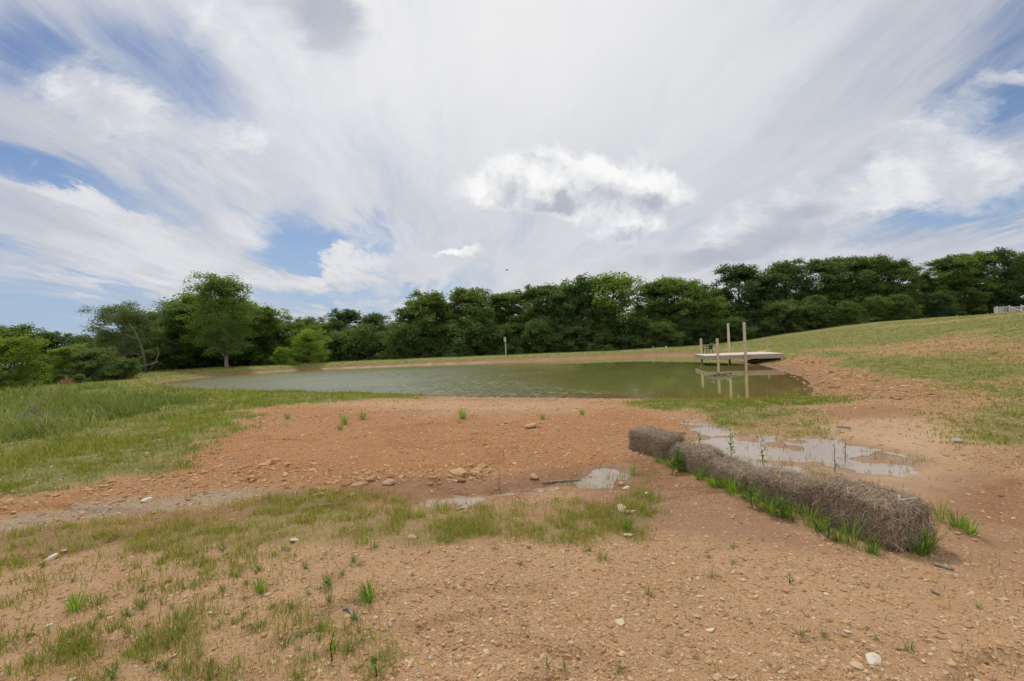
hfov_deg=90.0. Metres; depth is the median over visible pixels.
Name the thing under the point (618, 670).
grass tuft
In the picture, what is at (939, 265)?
tree
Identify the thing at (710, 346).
plastic chair
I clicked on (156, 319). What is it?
tree
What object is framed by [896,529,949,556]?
grass tuft
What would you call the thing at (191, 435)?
grass tuft
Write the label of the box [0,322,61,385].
tree
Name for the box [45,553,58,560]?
stone
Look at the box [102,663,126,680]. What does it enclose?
grass tuft
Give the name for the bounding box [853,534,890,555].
grass tuft
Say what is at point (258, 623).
grass tuft
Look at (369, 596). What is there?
grass tuft
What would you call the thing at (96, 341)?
tree
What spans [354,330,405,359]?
shrub
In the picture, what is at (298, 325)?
tree
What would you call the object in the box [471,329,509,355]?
shrub
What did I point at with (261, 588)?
grass tuft
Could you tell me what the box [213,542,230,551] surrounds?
grass tuft
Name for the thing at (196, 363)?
shrub
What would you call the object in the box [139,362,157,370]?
shrub
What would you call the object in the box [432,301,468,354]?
tree
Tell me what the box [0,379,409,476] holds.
tall grass
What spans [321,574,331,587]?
weed plant
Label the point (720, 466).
straw bale
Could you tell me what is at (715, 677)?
stone
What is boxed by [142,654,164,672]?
grass tuft
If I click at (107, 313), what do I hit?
tree
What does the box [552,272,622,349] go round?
tree
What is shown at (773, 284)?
tree
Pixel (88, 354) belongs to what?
bush
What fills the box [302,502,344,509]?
stick
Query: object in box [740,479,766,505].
grass tuft
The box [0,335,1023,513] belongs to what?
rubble
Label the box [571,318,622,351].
shrub
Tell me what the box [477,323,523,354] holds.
shrub
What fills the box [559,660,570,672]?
grass tuft
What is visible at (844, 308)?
shrub
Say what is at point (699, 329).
shrub
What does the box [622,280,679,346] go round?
tree
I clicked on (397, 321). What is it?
tree
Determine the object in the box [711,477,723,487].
grass tuft
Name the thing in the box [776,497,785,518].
weed plant
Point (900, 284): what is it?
tree
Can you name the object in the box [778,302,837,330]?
shrub
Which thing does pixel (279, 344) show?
tree
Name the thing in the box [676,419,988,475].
puddle
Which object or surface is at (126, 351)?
tree
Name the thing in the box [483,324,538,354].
shrub
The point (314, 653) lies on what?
grass tuft
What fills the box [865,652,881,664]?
stone
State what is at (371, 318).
tree
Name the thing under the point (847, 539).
grass tuft
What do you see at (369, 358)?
shrub
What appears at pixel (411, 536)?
stone
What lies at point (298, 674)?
grass tuft
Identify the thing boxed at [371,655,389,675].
weed plant
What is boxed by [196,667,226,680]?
grass tuft
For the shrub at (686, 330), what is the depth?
77.69 m
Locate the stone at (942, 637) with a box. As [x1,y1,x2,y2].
[938,635,947,639]
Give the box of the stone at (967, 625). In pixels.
[963,622,971,627]
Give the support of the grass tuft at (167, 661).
on the ground at (944, 482)
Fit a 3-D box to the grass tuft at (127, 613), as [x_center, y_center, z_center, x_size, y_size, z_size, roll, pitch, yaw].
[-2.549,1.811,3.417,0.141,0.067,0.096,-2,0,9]
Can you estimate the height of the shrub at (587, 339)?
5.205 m
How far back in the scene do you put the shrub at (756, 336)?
78.87 m
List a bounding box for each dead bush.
[17,402,60,422]
[56,376,74,384]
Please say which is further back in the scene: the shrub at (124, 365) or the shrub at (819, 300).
the shrub at (819, 300)
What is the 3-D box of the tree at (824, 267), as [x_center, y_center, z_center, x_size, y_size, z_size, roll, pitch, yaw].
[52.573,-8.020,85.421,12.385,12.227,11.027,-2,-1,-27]
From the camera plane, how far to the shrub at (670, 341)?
77.57 m
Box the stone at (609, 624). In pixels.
[606,622,612,627]
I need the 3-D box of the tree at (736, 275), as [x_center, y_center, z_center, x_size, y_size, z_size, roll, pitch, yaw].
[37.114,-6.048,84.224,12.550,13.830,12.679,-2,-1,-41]
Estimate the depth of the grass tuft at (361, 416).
11.53 m
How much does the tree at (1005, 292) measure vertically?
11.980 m
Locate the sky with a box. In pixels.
[0,0,1023,366]
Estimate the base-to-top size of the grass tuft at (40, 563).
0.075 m
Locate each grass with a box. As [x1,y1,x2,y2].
[0,311,1023,680]
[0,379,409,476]
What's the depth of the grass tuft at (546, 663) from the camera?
2.73 m
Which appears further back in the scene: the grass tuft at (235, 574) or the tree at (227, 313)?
the tree at (227, 313)
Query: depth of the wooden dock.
37.67 m
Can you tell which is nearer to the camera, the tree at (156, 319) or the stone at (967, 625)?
the stone at (967, 625)
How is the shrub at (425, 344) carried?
on the ground at (944, 482)
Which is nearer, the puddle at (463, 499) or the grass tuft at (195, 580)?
the grass tuft at (195, 580)
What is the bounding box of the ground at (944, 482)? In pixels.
[0,312,1023,680]
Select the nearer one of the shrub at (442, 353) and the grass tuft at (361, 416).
the grass tuft at (361, 416)
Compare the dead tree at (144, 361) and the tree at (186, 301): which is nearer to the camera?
the dead tree at (144, 361)
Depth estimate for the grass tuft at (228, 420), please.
12.23 m
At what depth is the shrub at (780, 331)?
78.50 m
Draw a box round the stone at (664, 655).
[661,653,669,658]
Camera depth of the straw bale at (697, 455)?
6.50 m
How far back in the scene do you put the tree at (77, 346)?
73.63 m
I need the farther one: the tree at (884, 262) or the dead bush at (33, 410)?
the tree at (884, 262)
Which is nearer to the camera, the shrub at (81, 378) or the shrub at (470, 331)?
the shrub at (81, 378)
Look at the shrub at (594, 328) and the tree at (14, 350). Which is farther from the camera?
the shrub at (594, 328)
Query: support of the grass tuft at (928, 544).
on the ground at (944, 482)
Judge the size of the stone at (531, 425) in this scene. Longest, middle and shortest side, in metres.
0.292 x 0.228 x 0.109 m
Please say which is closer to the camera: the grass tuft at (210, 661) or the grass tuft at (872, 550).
the grass tuft at (210, 661)
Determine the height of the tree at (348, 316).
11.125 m
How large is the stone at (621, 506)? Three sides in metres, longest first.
0.128 x 0.093 x 0.051 m
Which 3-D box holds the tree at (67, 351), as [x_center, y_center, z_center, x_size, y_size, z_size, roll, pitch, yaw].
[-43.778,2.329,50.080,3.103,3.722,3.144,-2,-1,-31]
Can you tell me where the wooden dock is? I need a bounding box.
[695,322,783,365]
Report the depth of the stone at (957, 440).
7.52 m
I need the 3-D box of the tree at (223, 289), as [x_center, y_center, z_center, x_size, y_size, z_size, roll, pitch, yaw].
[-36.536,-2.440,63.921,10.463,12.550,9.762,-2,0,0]
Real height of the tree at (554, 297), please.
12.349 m
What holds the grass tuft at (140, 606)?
on the ground at (944, 482)
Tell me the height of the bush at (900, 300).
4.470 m
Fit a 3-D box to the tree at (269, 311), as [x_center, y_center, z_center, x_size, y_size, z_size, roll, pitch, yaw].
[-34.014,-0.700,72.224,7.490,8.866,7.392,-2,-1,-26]
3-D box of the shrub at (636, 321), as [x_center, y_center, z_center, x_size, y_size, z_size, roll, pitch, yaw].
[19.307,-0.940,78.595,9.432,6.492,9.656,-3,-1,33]
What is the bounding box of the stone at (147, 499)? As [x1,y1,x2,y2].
[141,497,153,502]
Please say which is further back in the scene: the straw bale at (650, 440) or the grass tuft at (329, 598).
the straw bale at (650, 440)
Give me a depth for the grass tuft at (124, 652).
2.99 m
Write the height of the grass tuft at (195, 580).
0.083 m
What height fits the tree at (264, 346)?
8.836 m
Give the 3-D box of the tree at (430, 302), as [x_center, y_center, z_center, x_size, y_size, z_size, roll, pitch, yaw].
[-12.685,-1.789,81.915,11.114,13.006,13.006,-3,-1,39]
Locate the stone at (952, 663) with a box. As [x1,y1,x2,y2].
[945,661,956,666]
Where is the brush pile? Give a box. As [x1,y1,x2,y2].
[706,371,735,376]
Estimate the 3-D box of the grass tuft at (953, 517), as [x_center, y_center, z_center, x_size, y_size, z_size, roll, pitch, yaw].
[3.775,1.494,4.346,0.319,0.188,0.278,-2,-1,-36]
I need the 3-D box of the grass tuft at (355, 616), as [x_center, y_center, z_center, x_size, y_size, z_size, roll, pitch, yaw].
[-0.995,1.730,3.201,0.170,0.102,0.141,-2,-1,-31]
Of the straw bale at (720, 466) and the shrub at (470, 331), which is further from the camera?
the shrub at (470, 331)
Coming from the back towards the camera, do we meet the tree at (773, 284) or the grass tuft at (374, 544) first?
the tree at (773, 284)
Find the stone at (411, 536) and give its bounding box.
[408,534,416,538]
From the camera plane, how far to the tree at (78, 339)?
86.97 m
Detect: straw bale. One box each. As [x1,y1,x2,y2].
[627,425,688,459]
[667,440,725,476]
[704,454,763,493]
[745,465,824,515]
[807,473,938,552]
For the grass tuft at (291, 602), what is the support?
on the ground at (944, 482)
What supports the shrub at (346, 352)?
on the ground at (944, 482)
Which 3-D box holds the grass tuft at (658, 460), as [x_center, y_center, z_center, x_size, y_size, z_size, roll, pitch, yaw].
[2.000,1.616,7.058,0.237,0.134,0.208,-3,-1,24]
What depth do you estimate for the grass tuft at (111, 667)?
2.80 m
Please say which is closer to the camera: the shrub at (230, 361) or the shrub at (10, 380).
the shrub at (10, 380)
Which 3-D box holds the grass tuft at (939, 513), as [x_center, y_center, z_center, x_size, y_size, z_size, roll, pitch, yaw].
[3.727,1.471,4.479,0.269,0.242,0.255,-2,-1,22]
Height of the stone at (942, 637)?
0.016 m
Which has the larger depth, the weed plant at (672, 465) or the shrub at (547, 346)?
the shrub at (547, 346)
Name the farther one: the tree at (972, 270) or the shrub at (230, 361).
the tree at (972, 270)
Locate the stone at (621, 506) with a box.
[617,504,625,512]
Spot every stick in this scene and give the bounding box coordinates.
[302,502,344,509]
[342,606,353,618]
[542,479,579,483]
[837,425,850,428]
[933,562,953,569]
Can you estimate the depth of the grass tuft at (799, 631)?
2.86 m
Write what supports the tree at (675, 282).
on the ground at (944, 482)
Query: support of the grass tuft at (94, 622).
on the ground at (944, 482)
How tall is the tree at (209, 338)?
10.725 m
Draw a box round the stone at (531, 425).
[524,423,536,427]
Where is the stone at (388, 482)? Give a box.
[382,480,394,484]
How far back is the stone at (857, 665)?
2.57 m
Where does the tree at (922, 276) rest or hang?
on the ground at (944, 482)
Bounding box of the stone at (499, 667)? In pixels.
[496,664,502,670]
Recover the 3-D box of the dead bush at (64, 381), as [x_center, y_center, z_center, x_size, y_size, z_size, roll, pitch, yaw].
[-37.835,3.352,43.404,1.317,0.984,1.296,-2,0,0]
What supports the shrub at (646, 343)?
on the ground at (944, 482)
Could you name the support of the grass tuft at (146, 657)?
on the ground at (944, 482)
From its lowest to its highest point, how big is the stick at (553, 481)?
0.058 m
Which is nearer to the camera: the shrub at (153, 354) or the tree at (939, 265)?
the shrub at (153, 354)
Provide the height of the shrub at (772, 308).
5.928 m
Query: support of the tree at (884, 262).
on the ground at (944, 482)
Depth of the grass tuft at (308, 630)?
3.17 m
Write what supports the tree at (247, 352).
on the ground at (944, 482)
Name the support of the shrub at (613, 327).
on the ground at (944, 482)
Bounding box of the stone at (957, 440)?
[951,438,963,442]
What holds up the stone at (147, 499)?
on the ground at (944, 482)
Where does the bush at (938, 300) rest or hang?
on the ground at (944, 482)
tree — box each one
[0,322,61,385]
[0,333,53,389]
[25,331,79,383]
[44,346,79,381]
[46,335,97,383]
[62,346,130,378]
[63,343,89,377]
[74,298,166,358]
[82,331,144,370]
[103,337,151,370]
[113,312,160,364]
[126,324,158,371]
[131,310,166,361]
[143,313,207,369]
[146,302,206,369]
[148,291,234,366]
[174,270,264,367]
[181,312,220,365]
[214,295,259,343]
[218,306,281,365]
[230,322,269,365]
[243,304,297,364]
[266,330,285,364]
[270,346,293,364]
[274,320,312,362]
[288,327,333,364]
[293,315,328,329]
[306,320,340,340]
[317,308,363,334]
[352,312,393,344]
[383,307,426,354]
[398,288,461,357]
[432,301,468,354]
[435,286,500,352]
[483,291,526,353]
[500,284,562,352]
[517,305,539,347]
[531,282,583,352]
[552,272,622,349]
[583,270,652,349]
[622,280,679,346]
[647,274,710,345]
[669,283,724,344]
[683,294,733,339]
[708,289,736,341]
[709,263,782,336]
[740,271,799,331]
[759,257,822,328]
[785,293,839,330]
[789,257,861,323]
[817,255,891,323]
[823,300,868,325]
[843,253,922,321]
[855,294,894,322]
[880,257,928,320]
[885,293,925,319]
[905,271,939,318]
[911,255,973,315]
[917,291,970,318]
[939,250,1007,315]
[955,247,1023,313]
[990,251,1023,310]
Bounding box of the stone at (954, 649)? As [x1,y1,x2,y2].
[950,646,962,652]
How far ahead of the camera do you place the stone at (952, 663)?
2.56 m
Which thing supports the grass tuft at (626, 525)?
on the ground at (944, 482)
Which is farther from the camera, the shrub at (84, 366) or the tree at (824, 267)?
the tree at (824, 267)
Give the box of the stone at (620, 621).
[615,618,624,624]
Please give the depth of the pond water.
32.05 m
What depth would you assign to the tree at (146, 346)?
72.24 m
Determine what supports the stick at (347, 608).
on the ground at (944, 482)
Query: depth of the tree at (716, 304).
78.73 m
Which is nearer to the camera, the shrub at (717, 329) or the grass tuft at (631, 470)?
the grass tuft at (631, 470)
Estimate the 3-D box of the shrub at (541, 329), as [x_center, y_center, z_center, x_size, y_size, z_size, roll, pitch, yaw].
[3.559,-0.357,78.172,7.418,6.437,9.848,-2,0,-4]
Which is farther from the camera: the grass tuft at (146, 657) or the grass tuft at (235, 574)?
the grass tuft at (235, 574)
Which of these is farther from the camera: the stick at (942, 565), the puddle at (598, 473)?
the puddle at (598, 473)
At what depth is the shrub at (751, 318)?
78.93 m
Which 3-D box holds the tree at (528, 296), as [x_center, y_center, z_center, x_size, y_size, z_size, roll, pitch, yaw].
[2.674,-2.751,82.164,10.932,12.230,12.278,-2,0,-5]
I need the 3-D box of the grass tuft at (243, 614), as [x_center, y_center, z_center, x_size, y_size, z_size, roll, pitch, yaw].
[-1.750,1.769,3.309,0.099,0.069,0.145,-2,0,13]
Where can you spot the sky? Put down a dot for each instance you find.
(324, 155)
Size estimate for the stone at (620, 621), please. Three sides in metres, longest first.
0.069 x 0.053 x 0.026 m
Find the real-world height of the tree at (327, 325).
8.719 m
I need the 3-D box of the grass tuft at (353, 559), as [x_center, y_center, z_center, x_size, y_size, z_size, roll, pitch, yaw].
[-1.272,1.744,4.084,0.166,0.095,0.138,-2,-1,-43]
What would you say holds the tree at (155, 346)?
on the ground at (944, 482)
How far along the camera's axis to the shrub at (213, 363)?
71.28 m
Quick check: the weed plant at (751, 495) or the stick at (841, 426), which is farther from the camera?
the stick at (841, 426)
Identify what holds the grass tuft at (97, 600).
on the ground at (944, 482)
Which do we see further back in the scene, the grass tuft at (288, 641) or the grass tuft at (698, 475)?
the grass tuft at (698, 475)
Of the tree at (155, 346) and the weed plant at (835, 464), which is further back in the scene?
the tree at (155, 346)
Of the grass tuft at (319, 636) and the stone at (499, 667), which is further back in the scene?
the grass tuft at (319, 636)
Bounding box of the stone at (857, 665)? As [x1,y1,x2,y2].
[849,661,863,669]
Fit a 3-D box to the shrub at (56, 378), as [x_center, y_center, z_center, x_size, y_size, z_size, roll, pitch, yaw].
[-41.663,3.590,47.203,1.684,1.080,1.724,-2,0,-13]
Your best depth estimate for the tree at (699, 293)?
79.50 m
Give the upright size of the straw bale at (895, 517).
0.520 m
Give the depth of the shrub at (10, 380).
43.53 m
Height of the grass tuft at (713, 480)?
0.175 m
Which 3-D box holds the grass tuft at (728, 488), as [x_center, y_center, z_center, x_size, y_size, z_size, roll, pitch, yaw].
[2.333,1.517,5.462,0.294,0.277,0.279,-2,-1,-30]
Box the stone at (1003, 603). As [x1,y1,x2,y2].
[1000,601,1008,605]
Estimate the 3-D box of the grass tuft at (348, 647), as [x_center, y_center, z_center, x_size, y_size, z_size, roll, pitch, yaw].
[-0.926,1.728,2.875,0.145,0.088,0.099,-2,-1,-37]
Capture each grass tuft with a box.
[18,653,40,664]
[37,559,55,567]
[56,588,96,612]
[81,612,102,627]
[83,592,107,605]
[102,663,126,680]
[104,660,121,672]
[111,645,133,657]
[117,607,133,616]
[118,606,130,616]
[120,624,135,634]
[132,594,150,608]
[134,648,158,662]
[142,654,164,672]
[155,661,175,670]
[158,655,174,667]
[172,619,191,638]
[178,423,196,441]
[187,574,204,585]
[196,655,218,670]
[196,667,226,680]
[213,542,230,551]
[220,412,232,423]
[227,570,244,577]
[232,605,252,619]
[242,408,254,418]
[244,573,277,594]
[249,615,271,630]
[273,632,295,648]
[281,597,299,611]
[292,665,305,680]
[294,648,308,662]
[300,624,316,634]
[304,645,321,659]
[313,631,328,641]
[314,572,334,588]
[320,589,338,605]
[323,636,350,651]
[335,636,359,654]
[337,414,351,424]
[343,609,362,623]
[349,553,358,562]
[350,575,388,603]
[353,412,365,419]
[365,537,379,548]
[457,407,469,418]
[540,654,554,668]
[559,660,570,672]
[592,545,614,560]
[606,659,629,674]
[617,514,639,530]
[623,458,637,475]
[640,582,654,596]
[650,454,662,462]
[686,465,708,479]
[700,471,720,486]
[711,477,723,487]
[717,470,745,493]
[722,470,738,495]
[735,487,756,499]
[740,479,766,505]
[751,486,775,511]
[753,490,788,517]
[772,501,797,519]
[780,495,808,521]
[786,499,832,527]
[789,625,808,636]
[804,513,832,532]
[818,627,831,639]
[825,524,851,541]
[828,509,870,547]
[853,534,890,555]
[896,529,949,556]
[896,639,916,652]
[919,519,951,552]
[926,496,955,522]
[943,506,974,528]
[949,516,983,535]
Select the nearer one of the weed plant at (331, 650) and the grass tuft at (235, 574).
the weed plant at (331, 650)
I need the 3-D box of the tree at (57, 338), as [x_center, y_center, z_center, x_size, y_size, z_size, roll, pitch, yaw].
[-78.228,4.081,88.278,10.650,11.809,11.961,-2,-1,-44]
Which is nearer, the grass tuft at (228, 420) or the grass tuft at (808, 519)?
the grass tuft at (808, 519)
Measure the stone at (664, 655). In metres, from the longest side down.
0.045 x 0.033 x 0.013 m
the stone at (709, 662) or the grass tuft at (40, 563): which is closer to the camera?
the stone at (709, 662)
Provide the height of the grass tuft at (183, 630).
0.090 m
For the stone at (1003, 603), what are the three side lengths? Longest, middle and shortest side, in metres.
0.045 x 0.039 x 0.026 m
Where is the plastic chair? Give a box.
[703,343,713,353]
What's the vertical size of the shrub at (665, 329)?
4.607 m
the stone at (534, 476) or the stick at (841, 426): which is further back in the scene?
the stick at (841, 426)
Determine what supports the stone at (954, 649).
on the ground at (944, 482)
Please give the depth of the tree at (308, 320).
86.61 m
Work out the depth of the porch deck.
69.64 m
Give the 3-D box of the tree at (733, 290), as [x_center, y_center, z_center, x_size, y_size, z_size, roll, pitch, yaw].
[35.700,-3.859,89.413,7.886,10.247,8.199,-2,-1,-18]
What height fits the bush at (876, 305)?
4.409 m
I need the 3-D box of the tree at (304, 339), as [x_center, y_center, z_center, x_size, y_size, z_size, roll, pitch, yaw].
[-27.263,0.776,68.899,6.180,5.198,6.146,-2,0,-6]
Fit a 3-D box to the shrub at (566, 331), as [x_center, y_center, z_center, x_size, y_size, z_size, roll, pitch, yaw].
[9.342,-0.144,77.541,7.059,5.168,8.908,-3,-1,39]
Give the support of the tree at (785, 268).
on the ground at (944, 482)
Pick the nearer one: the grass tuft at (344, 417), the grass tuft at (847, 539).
the grass tuft at (847, 539)
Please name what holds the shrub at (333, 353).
on the ground at (944, 482)
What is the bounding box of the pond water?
[156,355,812,398]
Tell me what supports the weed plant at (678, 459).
on the ground at (944, 482)
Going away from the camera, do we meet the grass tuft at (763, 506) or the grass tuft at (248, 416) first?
the grass tuft at (763, 506)
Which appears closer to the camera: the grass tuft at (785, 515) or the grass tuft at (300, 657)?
the grass tuft at (300, 657)
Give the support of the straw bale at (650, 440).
on the ground at (944, 482)
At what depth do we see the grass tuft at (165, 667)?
2.81 m
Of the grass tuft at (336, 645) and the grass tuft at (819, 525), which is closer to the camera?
the grass tuft at (336, 645)
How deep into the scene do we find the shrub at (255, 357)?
71.61 m
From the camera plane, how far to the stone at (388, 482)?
6.38 m
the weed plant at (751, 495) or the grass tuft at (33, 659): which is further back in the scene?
the weed plant at (751, 495)
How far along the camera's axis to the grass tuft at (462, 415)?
11.19 m
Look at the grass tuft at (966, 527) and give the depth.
4.17 m
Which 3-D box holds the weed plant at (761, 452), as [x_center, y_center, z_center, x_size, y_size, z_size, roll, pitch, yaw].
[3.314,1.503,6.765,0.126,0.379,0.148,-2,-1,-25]
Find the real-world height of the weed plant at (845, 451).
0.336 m
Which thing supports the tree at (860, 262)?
on the ground at (944, 482)
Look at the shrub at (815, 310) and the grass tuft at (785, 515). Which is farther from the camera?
the shrub at (815, 310)
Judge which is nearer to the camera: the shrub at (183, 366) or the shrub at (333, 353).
the shrub at (183, 366)
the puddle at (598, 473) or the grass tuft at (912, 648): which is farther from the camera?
the puddle at (598, 473)
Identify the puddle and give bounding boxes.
[419,486,557,508]
[555,468,628,488]
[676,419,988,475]
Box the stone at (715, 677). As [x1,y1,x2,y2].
[712,675,719,680]
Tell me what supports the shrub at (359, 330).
on the ground at (944, 482)
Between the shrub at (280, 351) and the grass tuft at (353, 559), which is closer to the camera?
the grass tuft at (353, 559)
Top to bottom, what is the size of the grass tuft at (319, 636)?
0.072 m
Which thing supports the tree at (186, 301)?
on the ground at (944, 482)
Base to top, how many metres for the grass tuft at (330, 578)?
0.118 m
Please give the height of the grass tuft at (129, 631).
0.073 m
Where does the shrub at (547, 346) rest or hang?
on the ground at (944, 482)
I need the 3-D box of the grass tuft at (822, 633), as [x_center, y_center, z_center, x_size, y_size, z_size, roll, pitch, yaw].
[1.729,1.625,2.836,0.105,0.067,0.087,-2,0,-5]
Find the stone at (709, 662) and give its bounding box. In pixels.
[704,659,712,664]
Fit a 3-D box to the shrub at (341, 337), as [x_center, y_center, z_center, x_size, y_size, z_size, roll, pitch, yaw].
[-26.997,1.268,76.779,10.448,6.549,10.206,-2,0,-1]
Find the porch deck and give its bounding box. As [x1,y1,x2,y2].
[994,305,1023,312]
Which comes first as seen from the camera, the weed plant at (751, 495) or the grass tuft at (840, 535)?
the grass tuft at (840, 535)
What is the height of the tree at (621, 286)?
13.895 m
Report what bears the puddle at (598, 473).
on the ground at (944, 482)
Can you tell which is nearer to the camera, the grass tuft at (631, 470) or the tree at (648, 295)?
the grass tuft at (631, 470)
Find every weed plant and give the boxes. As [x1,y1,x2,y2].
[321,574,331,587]
[327,629,336,660]
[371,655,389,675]
[666,456,678,473]
[672,447,685,470]
[727,429,735,455]
[745,480,758,507]
[758,440,766,465]
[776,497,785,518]
[820,516,834,537]
[831,443,838,466]
[841,438,847,461]
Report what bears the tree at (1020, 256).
on the ground at (944, 482)
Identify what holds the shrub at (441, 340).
on the ground at (944, 482)
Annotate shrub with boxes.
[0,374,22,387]
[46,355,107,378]
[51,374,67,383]
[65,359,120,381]
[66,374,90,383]
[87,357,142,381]
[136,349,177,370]
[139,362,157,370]
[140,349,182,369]
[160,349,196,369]
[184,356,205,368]
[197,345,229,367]
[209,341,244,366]
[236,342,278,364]
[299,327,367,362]
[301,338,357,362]
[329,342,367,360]
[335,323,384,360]
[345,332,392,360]
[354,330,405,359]
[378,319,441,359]
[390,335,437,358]
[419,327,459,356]
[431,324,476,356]
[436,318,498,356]
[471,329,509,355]
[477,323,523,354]
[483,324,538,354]
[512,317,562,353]
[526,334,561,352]
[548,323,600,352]
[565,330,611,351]
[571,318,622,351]
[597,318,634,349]
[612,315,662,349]
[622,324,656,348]
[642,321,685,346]
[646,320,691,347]
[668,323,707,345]
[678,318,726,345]
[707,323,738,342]
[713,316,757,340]
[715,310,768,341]
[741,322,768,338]
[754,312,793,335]
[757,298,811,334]
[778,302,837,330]
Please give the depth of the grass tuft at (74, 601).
3.50 m
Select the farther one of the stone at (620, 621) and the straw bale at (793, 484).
the straw bale at (793, 484)
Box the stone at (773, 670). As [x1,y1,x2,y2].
[769,667,776,672]
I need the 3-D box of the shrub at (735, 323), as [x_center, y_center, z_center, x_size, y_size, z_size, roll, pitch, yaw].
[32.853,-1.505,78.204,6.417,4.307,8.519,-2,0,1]
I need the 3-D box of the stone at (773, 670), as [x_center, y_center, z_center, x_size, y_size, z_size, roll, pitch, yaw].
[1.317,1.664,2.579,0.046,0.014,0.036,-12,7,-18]
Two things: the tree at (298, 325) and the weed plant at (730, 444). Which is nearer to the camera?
the weed plant at (730, 444)
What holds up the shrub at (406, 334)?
on the ground at (944, 482)
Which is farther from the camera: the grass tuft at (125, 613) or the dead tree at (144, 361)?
the dead tree at (144, 361)
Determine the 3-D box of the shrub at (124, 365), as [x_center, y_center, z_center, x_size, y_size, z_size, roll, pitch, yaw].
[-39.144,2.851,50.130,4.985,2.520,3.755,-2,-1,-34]
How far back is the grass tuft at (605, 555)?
3.96 m
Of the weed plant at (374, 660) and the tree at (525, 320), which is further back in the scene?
the tree at (525, 320)
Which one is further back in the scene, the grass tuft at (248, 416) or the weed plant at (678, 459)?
the grass tuft at (248, 416)
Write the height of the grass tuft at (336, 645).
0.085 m
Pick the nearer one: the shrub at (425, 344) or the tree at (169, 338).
the tree at (169, 338)
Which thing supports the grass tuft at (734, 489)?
on the ground at (944, 482)
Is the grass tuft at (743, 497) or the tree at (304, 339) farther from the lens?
the tree at (304, 339)
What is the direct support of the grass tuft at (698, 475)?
on the ground at (944, 482)
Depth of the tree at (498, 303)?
82.91 m
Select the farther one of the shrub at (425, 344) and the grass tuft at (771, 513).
the shrub at (425, 344)
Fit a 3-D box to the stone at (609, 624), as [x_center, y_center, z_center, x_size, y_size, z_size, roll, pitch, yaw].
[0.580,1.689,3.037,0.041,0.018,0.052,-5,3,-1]
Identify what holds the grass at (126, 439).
on the ground at (944, 482)
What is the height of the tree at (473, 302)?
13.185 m
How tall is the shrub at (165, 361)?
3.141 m
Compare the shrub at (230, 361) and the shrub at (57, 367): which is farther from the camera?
the shrub at (230, 361)
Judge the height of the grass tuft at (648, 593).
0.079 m
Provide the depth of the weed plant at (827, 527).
4.21 m
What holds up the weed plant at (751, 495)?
on the ground at (944, 482)
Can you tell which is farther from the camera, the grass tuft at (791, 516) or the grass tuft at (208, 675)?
the grass tuft at (791, 516)
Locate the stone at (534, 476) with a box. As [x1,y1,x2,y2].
[529,473,538,479]

